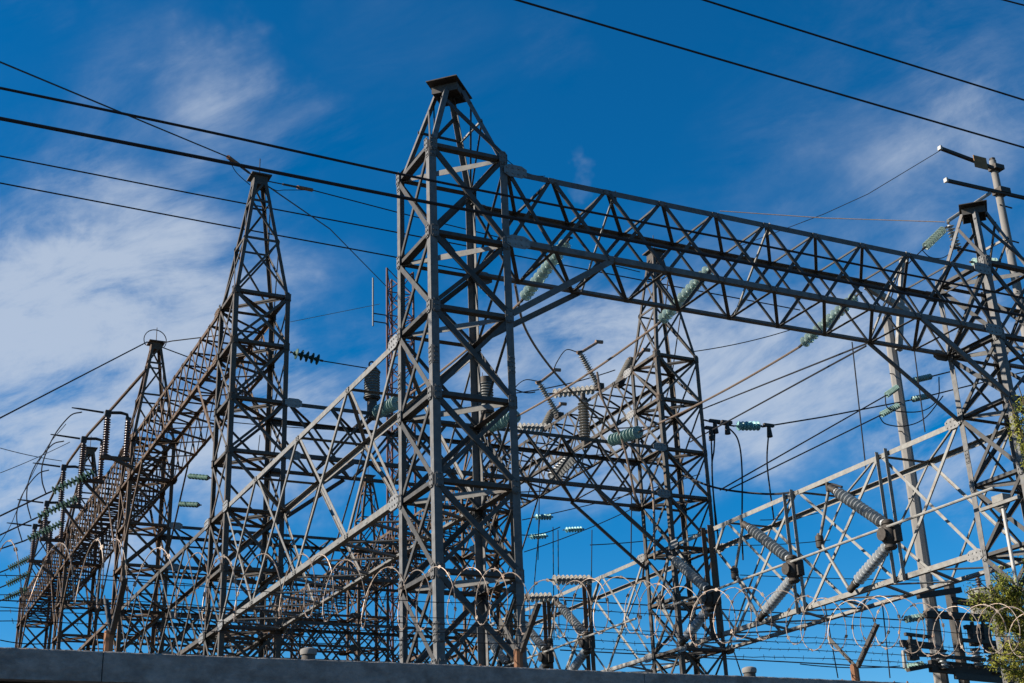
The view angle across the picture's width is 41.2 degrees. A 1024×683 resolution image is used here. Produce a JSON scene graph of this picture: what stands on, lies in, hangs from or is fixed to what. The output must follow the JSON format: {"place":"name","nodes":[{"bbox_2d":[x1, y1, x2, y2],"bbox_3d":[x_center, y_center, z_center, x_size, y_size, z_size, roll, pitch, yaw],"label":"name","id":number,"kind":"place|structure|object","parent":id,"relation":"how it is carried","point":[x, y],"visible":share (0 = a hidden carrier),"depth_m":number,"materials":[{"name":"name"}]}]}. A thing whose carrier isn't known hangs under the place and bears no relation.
{"place":"outdoors","nodes":[
{"label":"outdoors","id":0,"kind":"place"},
{"bbox_2d":[24,520,65,541],"bbox_3d":[-20.040,8.135,58.511,1.671,1.054,0.340,9,-25,-25],"label":"insulator string","id":1,"kind":"object","parent":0,"point":[39,534],"visible":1,"depth_m":58.46,"materials":[{"name":"glass"}]},
{"bbox_2d":[34,495,81,519],"bbox_3d":[-18.366,6.717,55.165,1.806,1.159,0.340,9,-25,-25],"label":"insulator string","id":2,"kind":"object","parent":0,"point":[61,505],"visible":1,"depth_m":55.11,"materials":[{"name":"glass"}]},
{"bbox_2d":[0,182,463,270],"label":"line wire","id":3,"kind":"object","parent":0,"point":[206,221],"visible":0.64,"depth_m":50.16,"materials":[{"name":"metal"}]},
{"bbox_2d":[0,155,799,309],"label":"line wire","id":4,"kind":"object","parent":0,"point":[327,219],"visible":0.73,"depth_m":52.06,"materials":[{"name":"metal"}]},
{"bbox_2d":[0,117,1023,316],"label":"street cable","id":5,"kind":"object","parent":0,"point":[10,120],"visible":1,"depth_m":9.17,"materials":[{"name":"metal"}]},
{"bbox_2d":[0,87,1023,298],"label":"street cable","id":6,"kind":"object","parent":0,"point":[364,166],"visible":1,"depth_m":9.23,"materials":[{"name":"metal"}]},
{"bbox_2d":[0,0,1023,682],"label":"sky","id":7,"kind":"structure","parent":0,"point":[83,283],"materials":[{"name":"blue"}]},
{"bbox_2d":[514,284,655,559],"bbox_3d":[1.470,2.467,36.443,1.607,4.871,11.203,-10,-24,19],"label":"brown jumper","id":8,"kind":"object","parent":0,"point":[581,401],"visible":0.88,"depth_m":40.23,"materials":[{"name":"metal"}]},
{"bbox_2d":[515,0,1023,147],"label":"street cable","id":9,"kind":"object","parent":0,"point":[693,51],"visible":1,"depth_m":10.93,"materials":[{"name":"metal"}]},
{"bbox_2d":[702,0,1023,100],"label":"street cable","id":10,"kind":"object","parent":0,"point":[813,34],"visible":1,"depth_m":11.58,"materials":[{"name":"metal"}]},
{"label":"ground","id":11,"kind":"structure","parent":0,"visible":0},
{"bbox_2d":[15,520,53,648],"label":"lattice tower","id":12,"kind":"structure","parent":11,"relation":"on","point":[19,629],"depth_m":72.54,"materials":[{"name":"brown metal"}]},
{"bbox_2d":[51,440,103,650],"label":"lattice tower","id":13,"kind":"structure","parent":11,"relation":"on","point":[90,451],"depth_m":60.56,"materials":[{"name":"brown metal"}]},
{"bbox_2d":[20,539,98,647],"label":"lattice beam","id":14,"kind":"structure","parent":13,"relation":"attached to","point":[52,591],"depth_m":66.56,"materials":[{"name":"brown metal"}]},
{"bbox_2d":[7,522,53,575],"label":"bushing switch","id":15,"kind":"object","parent":14,"relation":"attached to","point":[32,548],"visible":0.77,"depth_m":62.76,"materials":[{"name":"metal"}]},
{"bbox_2d":[90,599,359,655],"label":"lattice beam","id":16,"kind":"structure","parent":13,"relation":"attached to","point":[353,646],"depth_m":63.26,"materials":[{"name":"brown metal"}]},
{"bbox_2d":[111,331,175,653],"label":"lattice tower","id":17,"kind":"structure","parent":11,"relation":"on","point":[156,346],"depth_m":48.96,"materials":[{"name":"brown metal"}]},
{"bbox_2d":[0,342,152,418],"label":"earth wire","id":18,"kind":"object","parent":17,"relation":"attached to","point":[72,380],"visible":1,"depth_m":44.26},
{"bbox_2d":[60,448,165,619],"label":"lattice beam","id":19,"kind":"structure","parent":17,"relation":"attached to","point":[112,519],"depth_m":55.23,"materials":[{"name":"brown metal"}]},
{"bbox_2d":[17,499,66,559],"bbox_3d":[-20.723,8.318,59.980,2.268,2.656,0.902,9,-25,-25],"label":"bushing switch","id":20,"kind":"object","parent":19,"relation":"attached to","point":[60,536],"visible":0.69,"depth_m":59.98,"materials":[{"name":"metal"}]},
{"bbox_2d":[33,463,83,535],"bbox_3d":[-18.829,6.586,56.464,2.271,3.044,0.884,9,-25,-25],"label":"bushing switch","id":21,"kind":"object","parent":19,"relation":"attached to","point":[78,505],"visible":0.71,"depth_m":56.55,"materials":[{"name":"metal"}]},
{"bbox_2d":[50,434,106,506],"bbox_3d":[-16.718,5.002,52.422,2.268,2.775,0.899,9,-25,-25],"label":"bushing switch","id":22,"kind":"object","parent":19,"relation":"attached to","point":[98,479],"visible":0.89,"depth_m":52.46,"materials":[{"name":"brown ceramic"}]},
{"bbox_2d":[48,469,98,493],"bbox_3d":[-16.663,5.322,51.824,1.818,1.125,0.340,9,-25,-25],"label":"insulator string","id":23,"kind":"object","parent":22,"relation":"attached to","point":[73,481],"visible":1,"depth_m":51.78,"materials":[{"name":"glass"}]},
{"bbox_2d":[78,622,151,652],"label":"lattice beam","id":24,"kind":"structure","parent":17,"relation":"attached to","point":[97,633],"depth_m":50.68,"materials":[{"name":"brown metal"}]},
{"bbox_2d":[120,519,261,656],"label":"lattice beam","id":25,"kind":"structure","parent":17,"relation":"attached to","point":[199,640],"depth_m":39.88,"materials":[{"name":"grey metal"}]},
{"bbox_2d":[124,308,272,546],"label":"lattice beam","id":26,"kind":"structure","parent":17,"relation":"attached to","point":[206,377],"depth_m":44.18,"materials":[{"name":"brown metal"}]},
{"bbox_2d":[72,407,133,469],"bbox_3d":[-14.483,3.488,48.104,2.272,2.183,0.911,9,-25,-25],"label":"bushing switch","id":27,"kind":"object","parent":26,"relation":"attached to","point":[123,459],"visible":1,"depth_m":48.06,"materials":[{"name":"grey ceramic"}]},
{"bbox_2d":[159,522,474,598],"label":"lattice beam","id":28,"kind":"structure","parent":17,"relation":"attached to","point":[457,557],"depth_m":51.18,"materials":[{"name":"grey metal"}]},
{"bbox_2d":[156,611,477,664],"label":"lattice beam","id":29,"kind":"structure","parent":17,"relation":"attached to","point":[351,634],"depth_m":50.39,"materials":[{"name":"grey metal"}]},
{"bbox_2d":[203,159,290,657],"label":"lattice tower","id":30,"kind":"structure","parent":11,"relation":"on","point":[230,303],"depth_m":37.14,"materials":[{"name":"grey metal"}]},
{"bbox_2d":[0,61,254,176],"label":"earth wire","id":31,"kind":"object","parent":30,"relation":"attached to","point":[108,107],"visible":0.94,"depth_m":30.19,"materials":[{"name":"metal"}]},
{"bbox_2d":[290,349,322,364],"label":"insulator string","id":32,"kind":"object","parent":30,"relation":"attached to","point":[306,356],"visible":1,"depth_m":38.43,"materials":[{"name":"ceramic"}]},
{"bbox_2d":[269,181,639,271],"bbox_3d":[-1.484,-3.645,46.337,17.217,2.112,0.560,18,-30,-40],"label":"earth wire","id":33,"kind":"object","parent":30,"relation":"attached to","point":[409,215],"visible":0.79,"depth_m":44.11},
{"bbox_2d":[265,530,301,657],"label":"lattice tower","id":34,"kind":"structure","parent":11,"relation":"on","point":[287,541],"depth_m":78.66,"materials":[{"name":"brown metal"}]},
{"bbox_2d":[346,474,389,661],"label":"lattice tower","id":35,"kind":"structure","parent":11,"relation":"on","point":[376,653],"depth_m":66.48,"materials":[{"name":"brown metal"}]},
{"bbox_2d":[274,558,373,646],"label":"lattice beam","id":36,"kind":"structure","parent":35,"relation":"attached to","point":[328,603],"depth_m":71.79,"materials":[{"name":"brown metal"}]},
{"bbox_2d":[357,486,495,632],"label":"lattice beam","id":37,"kind":"structure","parent":35,"relation":"attached to","point":[419,512],"depth_m":62.03,"materials":[{"name":"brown metal"}]},
{"bbox_2d":[386,268,417,662],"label":"radio mast","id":38,"kind":"object","parent":11,"relation":"on","point":[389,288],"visible":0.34,"depth_m":77.81,"materials":[{"name":"metal"}]},
{"bbox_2d":[0,647,908,682],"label":"boundary wall","id":39,"kind":"structure","parent":11,"relation":"on","point":[28,665],"depth_m":9.09,"materials":[{"name":"grey concrete"}]},
{"bbox_2d":[103,576,127,651],"bbox_3d":[-2.618,1.822,8.892,0.064,0.464,0.660,9,-25,-25],"label":"wire post","id":40,"kind":"object","parent":39,"relation":"on","point":[109,633],"visible":0.77,"depth_m":8.82,"materials":[{"name":"metal"}]},
{"bbox_2d":[0,609,1020,662],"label":"barbed wire strand","id":41,"kind":"object","parent":40,"relation":"attached to","point":[42,611],"visible":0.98,"depth_m":10.24},
{"bbox_2d":[0,574,1023,637],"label":"barbed wire strand","id":42,"kind":"object","parent":40,"relation":"attached to","point":[385,599],"visible":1,"depth_m":9.73},
{"bbox_2d":[0,619,1023,669],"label":"barbed wire strand","id":43,"kind":"object","parent":40,"relation":"attached to","point":[355,639],"visible":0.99,"depth_m":10.03},
{"bbox_2d":[0,599,1023,656],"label":"barbed wire strand","id":44,"kind":"object","parent":40,"relation":"attached to","point":[178,609],"visible":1,"depth_m":9.79},
{"bbox_2d":[0,593,1023,652],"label":"barbed wire strand","id":45,"kind":"object","parent":40,"relation":"attached to","point":[570,625],"visible":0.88,"depth_m":10.40},
{"bbox_2d":[499,601,540,666],"bbox_3d":[0.051,2.222,10.132,0.064,0.464,0.660,9,-25,-25],"label":"wire post","id":46,"kind":"object","parent":39,"relation":"on","point":[518,656],"visible":0.77,"depth_m":10.06,"materials":[{"name":"metal"}]},
{"bbox_2d":[0,538,1023,657],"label":"razor wire coil","id":47,"kind":"object","parent":46,"relation":"on","point":[639,616],"visible":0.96,"depth_m":10.37,"materials":[{"name":"metal"}]},
{"bbox_2d":[827,622,879,680],"bbox_3d":[2.876,2.645,11.443,0.064,0.464,0.660,9,-25,-25],"label":"wire post","id":48,"kind":"object","parent":39,"relation":"on","point":[854,671],"visible":0.99,"depth_m":11.38,"materials":[{"name":"metal"}]},
{"bbox_2d":[396,74,527,667],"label":"lattice tower","id":49,"kind":"structure","parent":11,"relation":"on","point":[451,91],"depth_m":24.29,"materials":[{"name":"metal"}]},
{"bbox_2d":[217,334,477,633],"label":"lattice beam","id":50,"kind":"structure","parent":49,"relation":"attached to","point":[373,519],"depth_m":29.45,"materials":[{"name":"metal"}]},
{"bbox_2d":[460,372,517,665],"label":"lattice tower","id":51,"kind":"structure","parent":11,"relation":"on","point":[498,592],"depth_m":54.61,"materials":[{"name":"grey metal"}]},
{"bbox_2d":[630,236,727,674],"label":"lattice tower","id":52,"kind":"structure","parent":11,"relation":"on","point":[657,356],"depth_m":42.84,"materials":[{"name":"grey metal"}]},
{"bbox_2d":[270,398,670,569],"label":"lattice beam","id":53,"kind":"structure","parent":52,"relation":"attached to","point":[293,404],"depth_m":40.23,"materials":[{"name":"grey metal"}]},
{"bbox_2d":[361,361,380,427],"bbox_3d":[-4.108,1.459,39.310,0.502,1.780,1.600,9,-25,-25],"label":"voltage transformer","id":54,"kind":"object","parent":53,"relation":"on","point":[372,380],"visible":0.75,"depth_m":39.01,"materials":[{"name":"ceramic"}]},
{"bbox_2d":[372,396,397,417],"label":"insulator string","id":55,"kind":"object","parent":53,"relation":"attached to","point":[390,405],"visible":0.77,"depth_m":37.04,"materials":[{"name":"glass"}]},
{"bbox_2d":[480,376,493,436],"bbox_3d":[-0.756,1.946,40.872,0.454,1.833,1.600,9,-25,-25],"label":"voltage transformer","id":56,"kind":"object","parent":53,"relation":"on","point":[486,381],"visible":0.37,"depth_m":40.88,"materials":[{"name":"ceramic"}]},
{"bbox_2d":[487,411,520,431],"bbox_3d":[-0.246,2.276,38.821,0.402,0.595,2.008,9,-25,-25],"label":"insulator string","id":57,"kind":"object","parent":53,"relation":"attached to","point":[501,423],"visible":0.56,"depth_m":38.59,"materials":[{"name":"glass"}]},
{"bbox_2d":[518,324,657,415],"bbox_3d":[1.772,0.828,34.644,0.056,0.382,7.706,8,-24,-23],"label":"conductor","id":58,"kind":"object","parent":57,"relation":"attached to","point":[603,363],"visible":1,"depth_m":34.07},
{"bbox_2d":[607,426,642,445],"bbox_3d":[3.349,2.814,40.490,0.402,0.595,2.008,9,-25,-25],"label":"insulator string","id":59,"kind":"object","parent":53,"relation":"attached to","point":[628,434],"visible":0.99,"depth_m":40.25,"materials":[{"name":"glass"}]},
{"bbox_2d":[596,372,636,499],"bbox_3d":[3.087,2.775,40.370,1.098,3.879,0.070,9,-25,-25],"label":"brown jumper","id":60,"kind":"object","parent":59,"relation":"attached to","point":[618,431],"visible":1,"depth_m":40.41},
{"bbox_2d":[641,347,798,431],"bbox_3d":[5.367,1.366,36.313,0.056,0.382,7.706,8,-24,-23],"label":"conductor","id":61,"kind":"object","parent":59,"relation":"attached to","point":[742,380],"visible":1,"depth_m":35.76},
{"bbox_2d":[484,368,677,549],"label":"lattice beam","id":62,"kind":"structure","parent":52,"relation":"attached to","point":[605,418],"depth_m":48.40,"materials":[{"name":"grey metal"}]},
{"bbox_2d":[517,423,556,431],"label":"insulator string","id":63,"kind":"object","parent":62,"relation":"attached to","point":[537,427],"visible":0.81,"depth_m":49.85,"materials":[{"name":"ceramic"}]},
{"bbox_2d":[535,368,563,419],"bbox_3d":[1.340,1.829,49.533,1.054,1.972,0.320,9,-25,-25],"label":"horn insulator","id":64,"kind":"object","parent":62,"relation":"attached to","point":[557,414],"visible":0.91,"depth_m":49.37,"materials":[{"name":"ceramic"}]},
{"bbox_2d":[547,456,575,479],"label":"insulator string","id":65,"kind":"object","parent":62,"relation":"attached to","point":[569,464],"visible":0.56,"depth_m":43.10,"materials":[{"name":"ceramic"}]},
{"bbox_2d":[549,385,594,397],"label":"insulator string","id":66,"kind":"object","parent":62,"relation":"attached to","point":[586,389],"visible":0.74,"depth_m":47.08,"materials":[{"name":"ceramic"}]},
{"bbox_2d":[578,393,589,447],"bbox_3d":[2.366,2.589,44.787,0.383,1.860,0.370,9,-25,-25],"label":"post insulator","id":67,"kind":"object","parent":62,"relation":"on","point":[583,420],"visible":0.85,"depth_m":44.69,"materials":[{"name":"ceramic"}]},
{"bbox_2d":[576,340,603,390],"bbox_3d":[2.732,0.758,47.340,1.073,1.883,0.320,9,-25,-25],"label":"horn insulator","id":68,"kind":"object","parent":62,"relation":"attached to","point":[586,363],"visible":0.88,"depth_m":47.17,"materials":[{"name":"ceramic"}]},
{"bbox_2d":[614,348,650,388],"bbox_3d":[4.088,0.865,46.075,1.441,1.577,0.320,9,-25,-25],"label":"horn insulator","id":69,"kind":"object","parent":62,"relation":"attached to","point":[628,363],"visible":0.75,"depth_m":45.82,"materials":[{"name":"ceramic"}]},
{"bbox_2d":[690,345,866,441],"bbox_3d":[6.954,1.719,38.028,0.044,2.582,14.738,1,-22,-8],"label":"line wire","id":70,"kind":"object","parent":62,"relation":"attached to","point":[850,354],"visible":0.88,"depth_m":35.74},
{"bbox_2d":[703,343,866,408],"bbox_3d":[7.197,1.171,38.392,0.044,3.686,14.886,0,-22,-6],"label":"line wire","id":71,"kind":"object","parent":62,"relation":"attached to","point":[788,374],"visible":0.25,"depth_m":36.32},
{"bbox_2d":[490,554,690,672],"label":"lattice beam","id":72,"kind":"structure","parent":52,"relation":"attached to","point":[646,658],"depth_m":44.83,"materials":[{"name":"metal"}]},
{"bbox_2d":[477,613,513,666],"bbox_3d":[-0.680,11.869,50.466,0.450,3.220,2.880,9,-25,-25],"label":"insulator","id":73,"kind":"object","parent":72,"relation":"attached to","point":[503,658],"visible":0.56,"depth_m":49.88,"materials":[{"name":"grey metal"}]},
{"bbox_2d":[510,600,553,668],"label":"disconnect switch","id":74,"kind":"object","parent":72,"relation":"attached to","point":[546,659],"visible":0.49,"depth_m":47.22,"materials":[{"name":"grey metal"}]},
{"bbox_2d":[524,592,554,602],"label":"insulator string","id":75,"kind":"object","parent":72,"relation":"attached to","point":[541,597],"visible":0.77,"depth_m":47.01,"materials":[{"name":"ceramic"}]},
{"bbox_2d":[547,584,595,670],"bbox_3d":[1.898,9.774,45.590,0.450,3.220,2.880,9,-25,-25],"label":"disconnect switch","id":76,"kind":"object","parent":72,"relation":"attached to","point":[581,657],"visible":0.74,"depth_m":44.82,"materials":[{"name":"grey metal"}]},
{"bbox_2d":[506,618,636,666],"bbox_3d":[1.344,10.461,46.309,0.070,0.070,11.200,9,-25,-25],"label":"operating pipe","id":77,"kind":"object","parent":76,"relation":"attached to","point":[589,635],"visible":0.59,"depth_m":44.79,"materials":[{"name":"metal"}]},
{"bbox_2d":[549,575,596,584],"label":"insulator string","id":78,"kind":"object","parent":72,"relation":"attached to","point":[559,579],"visible":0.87,"depth_m":44.34,"materials":[{"name":"ceramic"}]},
{"bbox_2d":[669,417,1023,654],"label":"lattice beam","id":79,"kind":"structure","parent":52,"relation":"attached to","point":[975,554],"depth_m":34.34,"materials":[{"name":"metal"}]},
{"bbox_2d":[657,525,721,646],"bbox_3d":[5.043,7.217,39.640,0.450,3.220,2.880,9,-25,-25],"label":"disconnect switch","id":80,"kind":"object","parent":79,"relation":"attached to","point":[708,600],"visible":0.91,"depth_m":38.95,"materials":[{"name":"grey metal"}]},
{"bbox_2d":[681,474,842,494],"bbox_3d":[7.127,3.932,38.245,0.882,2.496,7.430,8,-24,-23],"label":"slack cable","id":81,"kind":"object","parent":79,"relation":"hanging from","point":[737,491],"visible":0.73,"depth_m":39.42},
{"bbox_2d":[731,489,806,621],"bbox_3d":[6.725,5.850,36.458,0.450,3.220,2.880,9,-25,-25],"label":"disconnect switch","id":82,"kind":"object","parent":79,"relation":"attached to","point":[793,572],"visible":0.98,"depth_m":35.78,"materials":[{"name":"metal"}]},
{"bbox_2d":[815,448,905,592],"bbox_3d":[8.364,4.518,33.359,0.450,3.220,2.880,9,-25,-25],"label":"disconnect switch","id":83,"kind":"object","parent":79,"relation":"attached to","point":[890,537],"visible":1,"depth_m":32.69,"materials":[{"name":"metal"}]},
{"bbox_2d":[668,487,994,607],"bbox_3d":[7.482,5.472,34.698,0.070,0.070,13.100,9,-25,-25],"label":"operating pipe","id":84,"kind":"object","parent":83,"relation":"attached to","point":[867,533],"visible":1,"depth_m":33.25,"materials":[{"name":"metal"}]},
{"bbox_2d":[864,259,948,682],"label":"concrete pole","id":85,"kind":"object","parent":11,"relation":"on","point":[921,544],"visible":0.74,"depth_m":50.40,"materials":[{"name":"concrete"}]},
{"bbox_2d":[762,400,910,427],"bbox_3d":[11.701,2.571,48.755,8.916,2.759,0.248,15,-28,-36],"label":"line wire","id":86,"kind":"object","parent":85,"relation":"attached to","point":[836,414],"visible":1,"depth_m":48.67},
{"bbox_2d":[734,421,762,430],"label":"insulator string","id":87,"kind":"object","parent":86,"relation":"attached to","point":[749,426],"visible":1,"depth_m":45.21,"materials":[{"name":"glass"}]},
{"bbox_2d":[878,403,901,416],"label":"insulator string","id":88,"kind":"object","parent":85,"relation":"attached to","point":[887,411],"visible":1,"depth_m":50.66,"materials":[{"name":"glass"}]},
{"bbox_2d":[726,416,878,491],"bbox_3d":[10.399,3.903,48.227,7.218,3.574,0.056,9,-25,-25],"label":"line wire","id":89,"kind":"object","parent":88,"relation":"attached to","point":[803,453],"visible":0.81,"depth_m":48.12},
{"bbox_2d":[884,385,899,397],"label":"insulator string","id":90,"kind":"object","parent":85,"relation":"attached to","point":[891,391],"visible":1,"depth_m":51.06,"materials":[{"name":"glass"}]},
{"bbox_2d":[720,396,883,490],"bbox_3d":[10.470,3.521,48.429,7.894,4.400,0.056,9,-25,-25],"label":"line wire","id":91,"kind":"object","parent":90,"relation":"attached to","point":[802,443],"visible":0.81,"depth_m":48.26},
{"bbox_2d":[899,584,1023,682],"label":"switch platform","id":92,"kind":"structure","parent":11,"relation":"on","point":[981,673],"depth_m":47.60,"materials":[{"name":"metal"}]},
{"bbox_2d":[903,613,924,622],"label":"insulator string","id":93,"kind":"object","parent":92,"relation":"on","point":[910,618],"visible":0.87,"depth_m":47.48,"materials":[{"name":"glass"}]},
{"bbox_2d":[560,599,902,620],"bbox_3d":[7.606,9.258,46.991,11.934,0.993,0.044,0,-22,-5],"label":"line wire","id":94,"kind":"object","parent":93,"relation":"attached to","point":[729,609],"visible":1,"depth_m":46.98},
{"bbox_2d":[903,661,926,670],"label":"insulator string","id":95,"kind":"object","parent":92,"relation":"on","point":[914,664],"visible":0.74,"depth_m":46.76,"materials":[{"name":"glass"}]},
{"bbox_2d":[560,649,902,668],"bbox_3d":[7.486,10.780,46.273,11.738,0.946,0.044,0,-22,-4],"label":"line wire","id":96,"kind":"object","parent":95,"relation":"attached to","point":[749,659],"visible":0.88,"depth_m":46.32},
{"bbox_2d":[967,577,998,614],"bbox_3d":[17.552,9.523,50.683,1.182,1.600,1.200,9,-25,-25],"label":"insulator","id":97,"kind":"object","parent":92,"relation":"on","point":[978,584],"visible":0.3,"depth_m":50.37,"materials":[{"name":"ceramic"}]},
{"bbox_2d":[935,200,1023,682],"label":"lattice tower","id":98,"kind":"structure","parent":11,"relation":"on","point":[975,214],"depth_m":30.82,"materials":[{"name":"metal"}]},
{"bbox_2d":[470,164,1010,421],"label":"lattice beam","id":99,"kind":"structure","parent":98,"relation":"attached to","point":[515,240],"depth_m":28.32,"materials":[{"name":"metal"}]},
{"bbox_2d":[520,236,572,302],"bbox_3d":[0.702,-1.507,28.941,0.280,0.605,2.460,8,-24,-24],"label":"insulator string","id":100,"kind":"object","parent":99,"relation":"attached to","point":[541,275],"visible":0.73,"depth_m":28.96,"materials":[{"name":"glass"}]},
{"bbox_2d":[657,264,712,324],"bbox_3d":[3.866,-1.033,30.410,0.280,0.605,2.460,8,-24,-24],"label":"insulator string","id":101,"kind":"object","parent":99,"relation":"attached to","point":[665,316],"visible":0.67,"depth_m":30.41,"materials":[{"name":"glass"}]},
{"bbox_2d":[798,292,862,347],"bbox_3d":[7.461,-0.495,32.079,0.280,0.605,2.460,8,-24,-24],"label":"insulator string","id":102,"kind":"object","parent":99,"relation":"attached to","point":[807,339],"visible":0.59,"depth_m":32.11,"materials":[{"name":"glass"}]},
{"bbox_2d":[979,493,1022,606],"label":"switch drive","id":103,"kind":"structure","parent":98,"relation":"attached to","point":[1001,501],"depth_m":28.98,"materials":[{"name":"metal"}]},
{"bbox_2d":[987,305,1023,370],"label":"lattice beam","id":104,"kind":"structure","parent":98,"relation":"attached to","point":[1016,366],"depth_m":32.76,"materials":[{"name":"metal"}]},
{"bbox_2d":[937,145,1023,344],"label":"utility pole","id":105,"kind":"object","parent":11,"relation":"on","point":[999,192],"visible":0.83,"depth_m":38.47,"materials":[{"name":"concrete"}]},
{"bbox_2d":[721,211,943,221],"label":"line wire","id":106,"kind":"object","parent":105,"relation":"attached to","point":[833,218],"visible":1,"depth_m":38.72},
{"bbox_2d":[946,221,961,251],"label":"insulator string","id":107,"kind":"object","parent":105,"relation":"hanging from","point":[951,231],"visible":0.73,"depth_m":37.08,"materials":[{"name":"ceramic"}]},
{"bbox_2d":[922,226,946,249],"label":"insulator string","id":108,"kind":"object","parent":107,"relation":"attached to","point":[933,238],"visible":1,"depth_m":36.66,"materials":[{"name":"glass"}]},
{"bbox_2d":[957,385,1023,682],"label":"feathery tree","id":109,"kind":"object","parent":11,"relation":"on","point":[1015,597],"visible":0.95,"depth_m":15.12,"materials":[{"name":"green plant"}]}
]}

